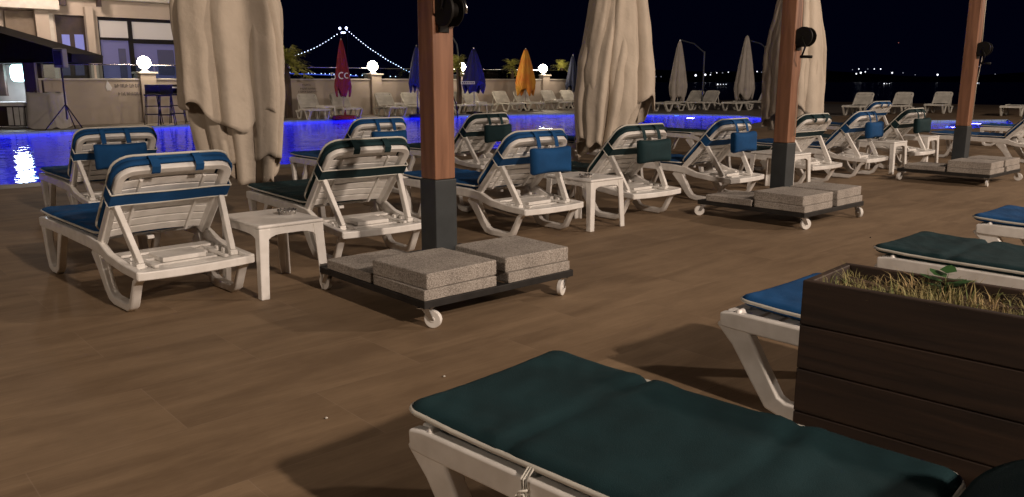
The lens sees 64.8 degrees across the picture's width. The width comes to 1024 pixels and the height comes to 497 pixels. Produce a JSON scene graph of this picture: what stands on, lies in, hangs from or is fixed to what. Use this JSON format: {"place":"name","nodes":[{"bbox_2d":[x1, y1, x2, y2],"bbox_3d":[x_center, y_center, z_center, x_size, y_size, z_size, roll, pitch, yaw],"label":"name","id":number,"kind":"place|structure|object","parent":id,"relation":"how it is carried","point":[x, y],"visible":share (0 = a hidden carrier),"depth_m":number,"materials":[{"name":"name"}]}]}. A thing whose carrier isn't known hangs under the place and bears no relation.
{"place":"outdoors","nodes":[
{"label":"outdoors","id":0,"kind":"place"},
{"bbox_2d":[284,27,408,77],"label":"suspension bridge","id":1,"kind":"structure","parent":0,"point":[339,33],"depth_m":2431.85,"materials":[{"name":"metal"}]},
{"bbox_2d":[0,115,760,184],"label":"pool water","id":2,"kind":"structure","parent":0,"point":[24,158],"depth_m":17.96,"materials":[{"name":"liquid"}]},
{"bbox_2d":[0,100,1023,496],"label":"deck","id":3,"kind":"structure","parent":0,"point":[192,386],"depth_m":3.90,"materials":[{"name":"brown wood"}]},
{"bbox_2d":[0,26,102,126],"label":"bar kiosk","id":4,"kind":"object","parent":3,"relation":"on","point":[31,54],"visible":0.67,"depth_m":20.84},
{"bbox_2d":[10,64,23,81],"bbox_3d":[-13.274,-4.862,21.694,0.470,0.735,0.060,0,12,0],"label":"oval sign","id":5,"kind":"object","parent":4,"relation":"hanging from","point":[16,72],"visible":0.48,"depth_m":21.69,"materials":[{"name":"white"}]},
{"bbox_2d":[0,0,175,77],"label":"hotel building","id":6,"kind":"structure","parent":3,"relation":"on","point":[121,31],"depth_m":25.88,"materials":[{"name":"beige"}]},
{"bbox_2d":[54,15,89,77],"bbox_3d":[-13.849,-5.725,25.535,0.876,3.174,0.100,-10,16,-41],"label":"door","id":7,"kind":"structure","parent":6,"relation":"in","point":[70,30],"depth_m":25.36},
{"bbox_2d":[97,17,175,77],"bbox_3d":[-12.330,-6.005,26.853,2.526,3.182,0.130,-10,16,-41],"label":"window frame","id":8,"kind":"structure","parent":6,"relation":"in","point":[130,31],"depth_m":26.60,"materials":[{"name":"black metal"}]},
{"bbox_2d":[39,125,156,206],"bbox_3d":[-3.680,-0.698,7.191,0.657,0.826,1.714,-10,16,-41],"label":"sun lounger","id":9,"kind":"object","parent":3,"relation":"on","point":[96,153],"visible":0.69,"depth_m":6.67,"materials":[{"name":"plastic"}]},
{"bbox_2d":[131,56,159,122],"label":"lamp pillar","id":10,"kind":"structure","parent":3,"relation":"on","point":[145,76],"depth_m":23.04,"materials":[{"name":"stone"}]},
{"bbox_2d":[39,149,254,311],"bbox_3d":[-2.235,-0.200,4.805,0.657,0.826,1.714,-11,16,-44],"label":"sun lounger","id":11,"kind":"object","parent":3,"relation":"on","point":[151,196],"visible":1,"depth_m":4.44,"materials":[{"name":"white plastic"}]},
{"bbox_2d":[222,208,326,300],"bbox_3d":[-1.410,0.016,4.768,0.424,0.420,0.544,-10,16,-41],"label":"side table","id":12,"kind":"object","parent":3,"relation":"on","point":[262,227],"visible":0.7,"depth_m":4.61,"materials":[{"name":"white plastic"}]},
{"bbox_2d":[277,207,296,214],"bbox_3d":[-1.341,-0.222,4.808,0.120,0.029,0.120,0,12,0],"label":"ashtray","id":13,"kind":"object","parent":12,"relation":"on","point":[287,211],"visible":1,"depth_m":4.77,"materials":[{"name":"clear glass"}]},
{"bbox_2d":[38,78,574,124],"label":"garden wall","id":14,"kind":"structure","parent":3,"relation":"on","point":[91,101],"depth_m":23.59,"materials":[{"name":"paint"}]},
{"bbox_2d":[106,80,140,94],"bbox_3d":[-10.903,-4.519,22.631,0.005,0.440,0.950,11,16,43],"label":"wall lettering","id":15,"kind":"object","parent":14,"relation":"attached to","point":[108,86],"depth_m":22.49},
{"bbox_2d":[43,63,567,78],"bbox_3d":[-4.700,-6.297,28.972,0.036,0.387,22.614,11,16,43],"label":"glass railing","id":16,"kind":"object","parent":14,"relation":"on","point":[495,73],"visible":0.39,"depth_m":33.06,"materials":[{"name":"glass"}]},
{"bbox_2d":[246,136,420,258],"bbox_3d":[-1.344,-0.434,5.923,0.657,0.826,1.714,-9,15,-38],"label":"sun lounger","id":17,"kind":"object","parent":3,"relation":"on","point":[369,171],"visible":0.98,"depth_m":5.53,"materials":[{"name":"white plastic"}]},
{"bbox_2d":[289,117,410,193],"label":"sun lounger","id":18,"kind":"object","parent":3,"relation":"on","point":[376,127],"visible":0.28,"depth_m":8.30,"materials":[{"name":"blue plastic"}]},
{"bbox_2d":[169,0,572,327],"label":"cantilever umbrella","id":19,"kind":"object","parent":3,"relation":"on","point":[229,62],"visible":0.98,"depth_m":6.10,"materials":[{"name":"fabric"}]},
{"bbox_2d":[327,248,409,282],"bbox_3d":[-0.733,0.092,4.599,0.464,0.056,0.464,-10,16,-41],"label":"concrete slab","id":20,"kind":"object","parent":19,"relation":"on","point":[359,266],"depth_m":4.54,"materials":[{"name":"concrete"}]},
{"bbox_2d":[373,274,495,301],"bbox_3d":[-0.407,0.167,4.241,0.464,0.056,0.464,-10,16,-41],"label":"concrete slab","id":21,"kind":"object","parent":19,"relation":"on","point":[421,294],"depth_m":4.07,"materials":[{"name":"concrete"}]},
{"bbox_2d":[373,248,495,289],"bbox_3d":[-0.408,0.097,4.238,0.464,0.080,0.464,-11,16,-43],"label":"concrete slab","id":22,"kind":"object","parent":21,"relation":"on","point":[432,268],"depth_m":4.13,"materials":[{"name":"concrete"}]},
{"bbox_2d":[494,260,569,282],"bbox_3d":[0.001,0.092,4.597,0.464,0.056,0.464,-10,16,-41],"label":"concrete slab","id":23,"kind":"object","parent":19,"relation":"on","point":[527,273],"depth_m":4.39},
{"bbox_2d":[456,235,567,271],"bbox_3d":[-0.007,0.023,4.593,0.464,0.080,0.464,-10,15,-39],"label":"concrete slab","id":24,"kind":"object","parent":23,"relation":"on","point":[511,253],"depth_m":4.48,"materials":[{"name":"concrete"}]},
{"bbox_2d":[362,61,383,113],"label":"lamp pillar","id":25,"kind":"structure","parent":3,"relation":"on","point":[375,82],"depth_m":28.61,"materials":[{"name":"stone"}]},
{"bbox_2d":[453,35,458,59],"bbox_3d":[-2.531,-7.725,35.163,0.454,3.154,0.240,0,12,0],"label":"street lamp","id":26,"kind":"object","parent":3,"relation":"on","point":[454,40],"visible":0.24,"depth_m":34.92,"materials":[{"name":"metal"}]},
{"bbox_2d":[408,112,511,171],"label":"sun lounger","id":27,"kind":"object","parent":3,"relation":"on","point":[480,135],"visible":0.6,"depth_m":9.42,"materials":[{"name":"plastic"}]},
{"bbox_2d":[453,63,469,110],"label":"lamp pillar","id":28,"kind":"structure","parent":3,"relation":"on","point":[455,77],"depth_m":31.63,"materials":[{"name":"stone"}]},
{"bbox_2d":[0,102,979,188],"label":"pool surround","id":29,"kind":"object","parent":3,"relation":"on","point":[833,109],"visible":0.3,"depth_m":29.57,"materials":[{"name":"stone"}]},
{"bbox_2d":[26,92,71,128],"bbox_3d":[-11.807,-3.511,20.515,0.896,0.930,0.717,0,12,0],"label":"covered fridge","id":30,"kind":"object","parent":29,"relation":"on","point":[43,109],"visible":0.92,"depth_m":20.21,"materials":[{"name":"fabric"}]},
{"bbox_2d":[45,48,82,129],"bbox_3d":[-10.917,-3.906,19.805,0.876,1.948,0.836,0,12,0],"label":"speaker stand","id":31,"kind":"object","parent":29,"relation":"on","point":[60,58],"visible":0.98,"depth_m":19.58,"materials":[{"name":"black metal"}]},
{"bbox_2d":[144,85,163,124],"bbox_3d":[-9.860,-3.941,22.114,0.444,1.082,0.448,-4,12,-17],"label":"bar stool","id":32,"kind":"object","parent":29,"relation":"on","point":[151,90],"visible":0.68,"depth_m":22.14,"materials":[{"name":"black metal"}]},
{"bbox_2d":[157,85,176,125],"bbox_3d":[-9.355,-3.875,21.799,0.444,1.082,0.448,-4,12,-17],"label":"bar stool","id":33,"kind":"object","parent":29,"relation":"on","point":[165,90],"visible":0.98,"depth_m":21.84,"materials":[{"name":"black metal"}]},
{"bbox_2d":[169,85,186,123],"bbox_3d":[-9.462,-4.078,22.773,0.444,1.082,0.448,-4,12,-17],"label":"bar stool","id":34,"kind":"object","parent":29,"relation":"on","point":[174,91],"visible":0.37,"depth_m":22.79,"materials":[{"name":"black metal"}]},
{"bbox_2d":[283,45,314,117],"bbox_3d":[-7.192,-5.363,25.895,1.953,2.326,1.968,0,12,0],"label":"palm shrub","id":35,"kind":"object","parent":29,"relation":"on","point":[289,56],"visible":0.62,"depth_m":25.85,"materials":[{"name":"green plant"}]},
{"bbox_2d":[296,94,330,119],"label":"sun lounger","id":36,"kind":"object","parent":29,"relation":"on","point":[308,101],"visible":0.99,"depth_m":25.44,"materials":[{"name":"white plastic"}]},
{"bbox_2d":[316,105,335,118],"bbox_3d":[-5.876,-4.309,25.487,0.424,0.420,0.544,-10,16,-41],"label":"side table","id":37,"kind":"object","parent":29,"relation":"on","point":[325,106],"visible":0.81,"depth_m":25.38,"materials":[{"name":"white plastic"}]},
{"bbox_2d":[331,38,355,118],"bbox_3d":[-5.309,-5.312,25.278,0.760,2.470,0.760,-4,12,-18],"label":"closed parasol","id":38,"kind":"object","parent":29,"relation":"on","point":[342,85],"visible":1,"depth_m":25.10,"materials":[{"name":"fabric"}]},
{"bbox_2d":[329,93,362,118],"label":"sun lounger","id":39,"kind":"object","parent":29,"relation":"on","point":[339,99],"visible":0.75,"depth_m":26.30,"materials":[{"name":"white plastic"}]},
{"bbox_2d":[0,114,760,134],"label":"pool basin","id":40,"kind":"object","parent":29,"relation":"in","point":[31,132],"visible":0.14,"depth_m":25.51,"materials":[{"name":"tile"}]},
{"bbox_2d":[372,92,407,116],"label":"sun lounger","id":41,"kind":"object","parent":29,"relation":"on","point":[385,99],"visible":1,"depth_m":27.64,"materials":[{"name":"white plastic"}]},
{"bbox_2d":[386,103,403,114],"bbox_3d":[-4.094,-4.895,28.298,0.424,0.420,0.544,-10,16,-41],"label":"side table","id":42,"kind":"object","parent":29,"relation":"on","point":[396,104],"visible":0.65,"depth_m":28.21,"materials":[{"name":"white plastic"}]},
{"bbox_2d":[400,92,419,113],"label":"sun lounger","id":43,"kind":"object","parent":29,"relation":"on","point":[411,98],"visible":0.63,"depth_m":28.52,"materials":[{"name":"white plastic"}]},
{"bbox_2d":[408,45,419,116],"bbox_3d":[-3.189,-5.631,27.098,0.600,2.350,0.600,-2,12,-8],"label":"closed parasol","id":44,"kind":"object","parent":29,"relation":"on","point":[413,82],"visible":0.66,"depth_m":26.86,"materials":[{"name":"fabric"}]},
{"bbox_2d":[453,54,466,112],"bbox_3d":[-1.989,-6.099,29.848,1.480,2.152,1.519,0,12,0],"label":"palm shrub","id":45,"kind":"object","parent":29,"relation":"on","point":[457,64],"visible":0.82,"depth_m":29.78,"materials":[{"name":"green plant"}]},
{"bbox_2d":[454,92,475,113],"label":"sun lounger","id":46,"kind":"object","parent":29,"relation":"on","point":[462,105],"visible":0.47,"depth_m":29.28,"materials":[{"name":"white plastic"}]},
{"bbox_2d":[461,47,485,113],"bbox_3d":[-1.378,-6.061,29.157,0.871,2.350,0.918,0,12,1],"label":"closed parasol","id":47,"kind":"object","parent":29,"relation":"on","point":[473,80],"visible":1,"depth_m":28.89,"materials":[{"name":"fabric"}]},
{"bbox_2d":[462,91,493,112],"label":"sun lounger","id":48,"kind":"object","parent":29,"relation":"on","point":[466,98],"visible":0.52,"depth_m":30.55,"materials":[{"name":"white plastic"}]},
{"bbox_2d":[470,101,487,112],"bbox_3d":[-1.238,-5.240,29.949,0.424,0.420,0.544,-10,16,-41],"label":"side table","id":49,"kind":"object","parent":29,"relation":"on","point":[477,102],"visible":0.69,"depth_m":29.84,"materials":[{"name":"white plastic"}]},
{"bbox_2d":[490,91,523,111],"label":"sun lounger","id":50,"kind":"object","parent":29,"relation":"on","point":[499,97],"visible":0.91,"depth_m":31.76,"materials":[{"name":"white plastic"}]},
{"bbox_2d":[515,48,535,110],"bbox_3d":[0.542,-6.761,32.267,0.824,2.450,0.824,-1,12,-4],"label":"closed parasol","id":51,"kind":"object","parent":29,"relation":"on","point":[525,79],"visible":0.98,"depth_m":32.01,"materials":[{"name":"fabric"}]},
{"bbox_2d":[511,91,544,110],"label":"sun lounger","id":52,"kind":"object","parent":29,"relation":"on","point":[520,98],"visible":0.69,"depth_m":32.55,"materials":[{"name":"white plastic"}]},
{"bbox_2d":[538,90,571,109],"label":"sun lounger","id":53,"kind":"object","parent":29,"relation":"on","point":[547,95],"visible":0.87,"depth_m":33.82,"materials":[{"name":"white plastic"}]},
{"bbox_2d":[548,99,563,108],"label":"side table","id":54,"kind":"object","parent":29,"relation":"on","point":[556,103],"visible":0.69,"depth_m":33.75,"materials":[{"name":"white plastic"}]},
{"bbox_2d":[559,90,573,108],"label":"sun lounger","id":55,"kind":"object","parent":29,"relation":"on","point":[569,94],"visible":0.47,"depth_m":34.88,"materials":[{"name":"white plastic"}]},
{"bbox_2d":[565,54,576,107],"bbox_3d":[2.649,-7.311,35.273,0.618,2.300,0.618,-7,14,-30],"label":"closed parasol","id":56,"kind":"object","parent":29,"relation":"on","point":[571,78],"visible":0.83,"depth_m":35.02,"materials":[{"name":"fabric"}]},
{"bbox_2d":[655,101,685,111],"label":"sun lounger","id":57,"kind":"object","parent":29,"relation":"on","point":[672,103],"visible":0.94,"depth_m":31.83,"materials":[{"name":"white plastic"}]},
{"bbox_2d":[669,39,704,109],"bbox_3d":[7.129,-7.118,33.051,1.436,2.829,0.734,-4,13,-20],"label":"closed parasol","id":58,"kind":"object","parent":29,"relation":"on","point":[678,84],"visible":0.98,"depth_m":32.75,"materials":[{"name":"fabric"}]},
{"bbox_2d":[674,90,705,109],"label":"sun lounger","id":59,"kind":"object","parent":29,"relation":"on","point":[693,95],"visible":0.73,"depth_m":33.47,"materials":[{"name":"white plastic"}]},
{"bbox_2d":[689,90,720,109],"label":"sun lounger","id":60,"kind":"object","parent":29,"relation":"on","point":[709,96],"visible":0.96,"depth_m":33.44,"materials":[{"name":"white plastic"}]},
{"bbox_2d":[721,101,753,110],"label":"sun lounger","id":61,"kind":"object","parent":29,"relation":"on","point":[741,103],"visible":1,"depth_m":32.38,"materials":[{"name":"white plastic"}]},
{"bbox_2d":[734,35,764,109],"bbox_3d":[9.814,-7.202,33.036,1.464,3.000,0.816,-5,13,-23],"label":"closed parasol","id":62,"kind":"object","parent":29,"relation":"on","point":[744,86],"visible":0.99,"depth_m":32.67,"materials":[{"name":"fabric"}]},
{"bbox_2d":[748,93,761,108],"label":"sun lounger","id":63,"kind":"object","parent":29,"relation":"on","point":[757,102],"visible":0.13,"depth_m":34.02,"materials":[{"name":"white plastic"}]},
{"bbox_2d":[403,128,583,236],"bbox_3d":[-0.212,-0.613,6.780,0.657,0.826,1.714,-10,16,-41],"label":"sun lounger","id":64,"kind":"object","parent":3,"relation":"on","point":[525,161],"visible":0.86,"depth_m":6.33,"materials":[{"name":"white plastic"}]},
{"bbox_2d":[501,58,518,78],"bbox_3d":[-0.075,-6.893,33.791,1.343,2.094,1.077,9,15,37],"label":"palm shrub","id":65,"kind":"object","parent":3,"relation":"on","point":[511,67],"visible":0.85,"depth_m":33.58,"materials":[{"name":"green plant"}]},
{"bbox_2d":[539,64,551,107],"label":"lamp pillar","id":66,"kind":"structure","parent":3,"relation":"on","point":[545,83],"depth_m":34.93,"materials":[{"name":"stone"}]},
{"bbox_2d":[553,59,568,71],"bbox_3d":[2.257,-7.451,36.372,1.264,2.133,1.155,8,14,35],"label":"palm shrub","id":67,"kind":"object","parent":3,"relation":"on","point":[561,64],"visible":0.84,"depth_m":36.05,"materials":[{"name":"green plant"}]},
{"bbox_2d":[566,135,599,161],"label":"sun lounger","id":68,"kind":"object","parent":3,"relation":"on","point":[571,141],"visible":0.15,"depth_m":11.13,"materials":[{"name":"plastic"}]},
{"bbox_2d":[544,171,623,231],"bbox_3d":[0.608,-0.406,6.789,0.424,0.420,0.544,-10,16,-41],"label":"side table","id":69,"kind":"object","parent":3,"relation":"on","point":[590,186],"visible":0.77,"depth_m":6.64,"materials":[{"name":"white plastic"}]},
{"bbox_2d":[579,173,592,177],"bbox_3d":[0.607,-0.599,6.612,0.120,0.029,0.120,0,12,0],"label":"ashtray","id":70,"kind":"object","parent":69,"relation":"on","point":[585,175],"visible":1,"depth_m":6.58,"materials":[{"name":"clear glass"}]},
{"bbox_2d":[516,123,680,219],"bbox_3d":[0.750,-0.787,7.619,0.657,0.826,1.714,-10,15,-39],"label":"sun lounger","id":71,"kind":"object","parent":3,"relation":"on","point":[627,152],"visible":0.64,"depth_m":7.11,"materials":[{"name":"white plastic"}]},
{"bbox_2d":[665,127,706,149],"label":"sun lounger","id":72,"kind":"object","parent":3,"relation":"on","point":[690,135],"visible":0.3,"depth_m":13.18,"materials":[{"name":"white plastic"}]},
{"bbox_2d":[637,117,763,200],"bbox_3d":[1.801,-0.998,8.627,0.657,0.826,1.714,-11,16,-42],"label":"sun lounger","id":73,"kind":"object","parent":3,"relation":"on","point":[716,143],"visible":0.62,"depth_m":8.18,"materials":[{"name":"plastic"}]},
{"bbox_2d":[409,350,1023,496],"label":"sun lounger","id":74,"kind":"object","parent":3,"relation":"on","point":[556,423],"visible":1,"depth_m":1.85,"materials":[{"name":"fabric"}]},
{"bbox_2d":[574,0,863,229],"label":"cantilever umbrella","id":75,"kind":"object","parent":3,"relation":"on","point":[615,86],"visible":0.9,"depth_m":8.07,"materials":[{"name":"fabric"}]},
{"bbox_2d":[706,190,754,205],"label":"concrete slab","id":76,"kind":"object","parent":75,"relation":"on","point":[739,197],"depth_m":7.11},
{"bbox_2d":[754,200,831,212],"bbox_3d":[2.388,-0.378,6.849,0.464,0.056,0.464,-10,16,-41],"label":"concrete slab","id":77,"kind":"object","parent":75,"relation":"on","point":[793,208],"depth_m":6.69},
{"bbox_2d":[754,187,832,205],"bbox_3d":[2.388,-0.447,6.847,0.464,0.080,0.464,-10,15,-39],"label":"concrete slab","id":78,"kind":"object","parent":77,"relation":"on","point":[795,196],"depth_m":6.73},
{"bbox_2d":[832,195,861,205],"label":"concrete slab","id":79,"kind":"object","parent":75,"relation":"on","point":[848,200],"depth_m":7.00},
{"bbox_2d":[790,181,860,199],"bbox_3d":[2.788,-0.521,7.201,0.464,0.080,0.464,-11,16,-42],"label":"concrete slab","id":80,"kind":"object","parent":79,"relation":"on","point":[840,191],"depth_m":7.09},
{"bbox_2d":[718,273,819,420],"bbox_3d":[1.618,0.314,2.632,0.696,0.719,1.774,-10,16,-41],"label":"sun lounger","id":81,"kind":"object","parent":3,"relation":"on","point":[773,313],"visible":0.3,"depth_m":2.98,"materials":[{"name":"white plastic"}]},
{"bbox_2d":[698,113,841,184],"bbox_3d":[3.102,-1.248,9.827,0.657,0.826,1.714,-9,15,-38],"label":"sun lounger","id":82,"kind":"object","parent":3,"relation":"on","point":[811,128],"visible":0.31,"depth_m":9.46,"materials":[{"name":"plastic"}]},
{"bbox_2d":[747,150,810,187],"bbox_3d":[2.983,-0.866,8.992,0.424,0.420,0.544,-10,16,-41],"label":"side table","id":83,"kind":"object","parent":3,"relation":"on","point":[767,155],"visible":0.52,"depth_m":8.95,"materials":[{"name":"white plastic"}]},
{"bbox_2d":[749,110,887,177],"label":"sun lounger","id":84,"kind":"object","parent":3,"relation":"on","point":[846,134],"visible":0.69,"depth_m":10.16,"materials":[{"name":"plastic"}]},
{"bbox_2d":[841,92,873,114],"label":"sun lounger","id":85,"kind":"object","parent":3,"relation":"on","point":[863,99],"visible":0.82,"depth_m":28.41,"materials":[{"name":"white plastic"}]},
{"bbox_2d":[826,101,891,134],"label":"sun lounger","id":86,"kind":"object","parent":3,"relation":"on","point":[881,108],"visible":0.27,"depth_m":14.90,"materials":[{"name":"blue plastic"}]},
{"bbox_2d":[814,108,934,169],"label":"sun lounger","id":87,"kind":"object","parent":3,"relation":"on","point":[900,125],"visible":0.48,"depth_m":11.06,"materials":[{"name":"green plastic"}]},
{"bbox_2d":[852,139,907,174],"bbox_3d":[4.906,-1.232,10.748,0.424,0.420,0.544,-10,16,-41],"label":"side table","id":88,"kind":"object","parent":3,"relation":"on","point":[892,145],"visible":0.79,"depth_m":10.61,"materials":[{"name":"white plastic"}]},
{"bbox_2d":[761,0,1022,186],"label":"cantilever umbrella","id":89,"kind":"object","parent":3,"relation":"on","point":[812,81],"visible":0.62,"depth_m":10.88,"materials":[{"name":"fabric"}]},
{"bbox_2d":[904,162,947,171],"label":"concrete slab","id":90,"kind":"object","parent":89,"relation":"on","point":[931,166],"depth_m":9.73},
{"bbox_2d":[947,167,1003,174],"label":"concrete slab","id":91,"kind":"object","parent":89,"relation":"on","point":[976,171],"depth_m":9.32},
{"bbox_2d":[947,158,1003,169],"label":"concrete slab","id":92,"kind":"object","parent":91,"relation":"on","point":[982,164],"depth_m":9.34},
{"bbox_2d":[1004,164,1019,171],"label":"concrete slab","id":93,"kind":"object","parent":89,"relation":"on","point":[1011,167],"depth_m":9.63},
{"bbox_2d":[968,155,1019,166],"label":"concrete slab","id":94,"kind":"object","parent":93,"relation":"on","point":[1009,161],"depth_m":9.70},
{"bbox_2d":[886,92,913,114],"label":"sun lounger","id":95,"kind":"object","parent":3,"relation":"on","point":[908,96],"visible":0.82,"depth_m":29.01,"materials":[{"name":"white plastic"}]},
{"bbox_2d":[793,263,1023,487],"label":"planter box","id":96,"kind":"object","parent":3,"relation":"on","point":[938,383],"visible":0.83,"depth_m":2.11,"materials":[{"name":"wood"}]},
{"bbox_2d":[920,265,975,299],"bbox_3d":[1.211,0.118,2.241,0.137,0.123,0.131,3,12,16],"label":"leafy weed","id":97,"kind":"object","parent":96,"relation":"in","point":[949,269],"visible":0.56,"depth_m":2.25,"materials":[{"name":"green plant"}]},
{"bbox_2d":[888,134,939,163],"bbox_3d":[5.849,-1.437,11.728,0.424,0.420,0.544,-10,16,-41],"label":"side table","id":98,"kind":"object","parent":3,"relation":"on","point":[926,139],"visible":0.53,"depth_m":11.60,"materials":[{"name":"white plastic"}]},
{"bbox_2d":[924,91,952,113],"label":"sun lounger","id":99,"kind":"object","parent":3,"relation":"on","point":[941,98],"visible":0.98,"depth_m":30.12,"materials":[{"name":"white plastic"}]},
{"bbox_2d":[873,231,1023,288],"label":"sun lounger","id":100,"kind":"object","parent":3,"relation":"on","point":[974,259],"visible":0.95,"depth_m":3.86,"materials":[{"name":"green fabric"}]},
{"bbox_2d":[931,120,1012,123],"bbox_3d":[12.884,-3.265,22.738,2.142,0.500,6.806,6,13,28],"label":"wading pool basin","id":101,"kind":"object","parent":3,"relation":"in","point":[972,120],"visible":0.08,"depth_m":24.83,"materials":[{"name":"tile"}]},
{"bbox_2d":[931,121,1010,128],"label":"wading pool water","id":102,"kind":"structure","parent":101,"relation":"in","point":[945,125],"depth_m":23.23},
{"bbox_2d":[930,115,1023,162],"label":"sun lounger","id":103,"kind":"object","parent":3,"relation":"on","point":[1001,140],"visible":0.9,"depth_m":12.30,"materials":[{"name":"white plastic"}]},
{"bbox_2d":[979,123,1014,145],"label":"sun lounger","id":104,"kind":"object","parent":3,"relation":"on","point":[994,127],"visible":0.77,"depth_m":14.89,"materials":[{"name":"white plastic"}]},
{"bbox_2d":[972,205,1023,244],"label":"sun lounger","id":105,"kind":"object","parent":3,"relation":"on","point":[1007,221],"visible":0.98,"depth_m":4.86,"materials":[{"name":"plastic"}]},
{"bbox_2d":[999,104,1023,116],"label":"side table","id":106,"kind":"object","parent":3,"relation":"on","point":[1006,107],"visible":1,"depth_m":27.31,"materials":[{"name":"white plastic"}]},
{"bbox_2d":[280,0,1023,77],"label":"sky","id":107,"kind":"structure","parent":0,"point":[862,36],"materials":[{"name":"black"}]},
{"bbox_2d":[284,70,1023,81],"bbox_3d":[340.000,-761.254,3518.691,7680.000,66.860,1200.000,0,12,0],"label":"hills","id":108,"kind":"structure","parent":0,"point":[831,76],"depth_m":3134.02,"materials":[{"name":"black"}]},
{"bbox_2d":[655,82,1023,104],"bbox_3d":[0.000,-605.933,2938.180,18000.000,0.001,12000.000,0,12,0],"label":"sea","id":109,"kind":"structure","parent":0,"point":[995,93],"depth_m":574.76,"materials":[{"name":"liquid"}]},
{"bbox_2d":[812,260,1023,315],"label":"grass","id":110,"kind":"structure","parent":0,"point":[923,292],"depth_m":2.21,"materials":[{"name":"plant"}]}
]}

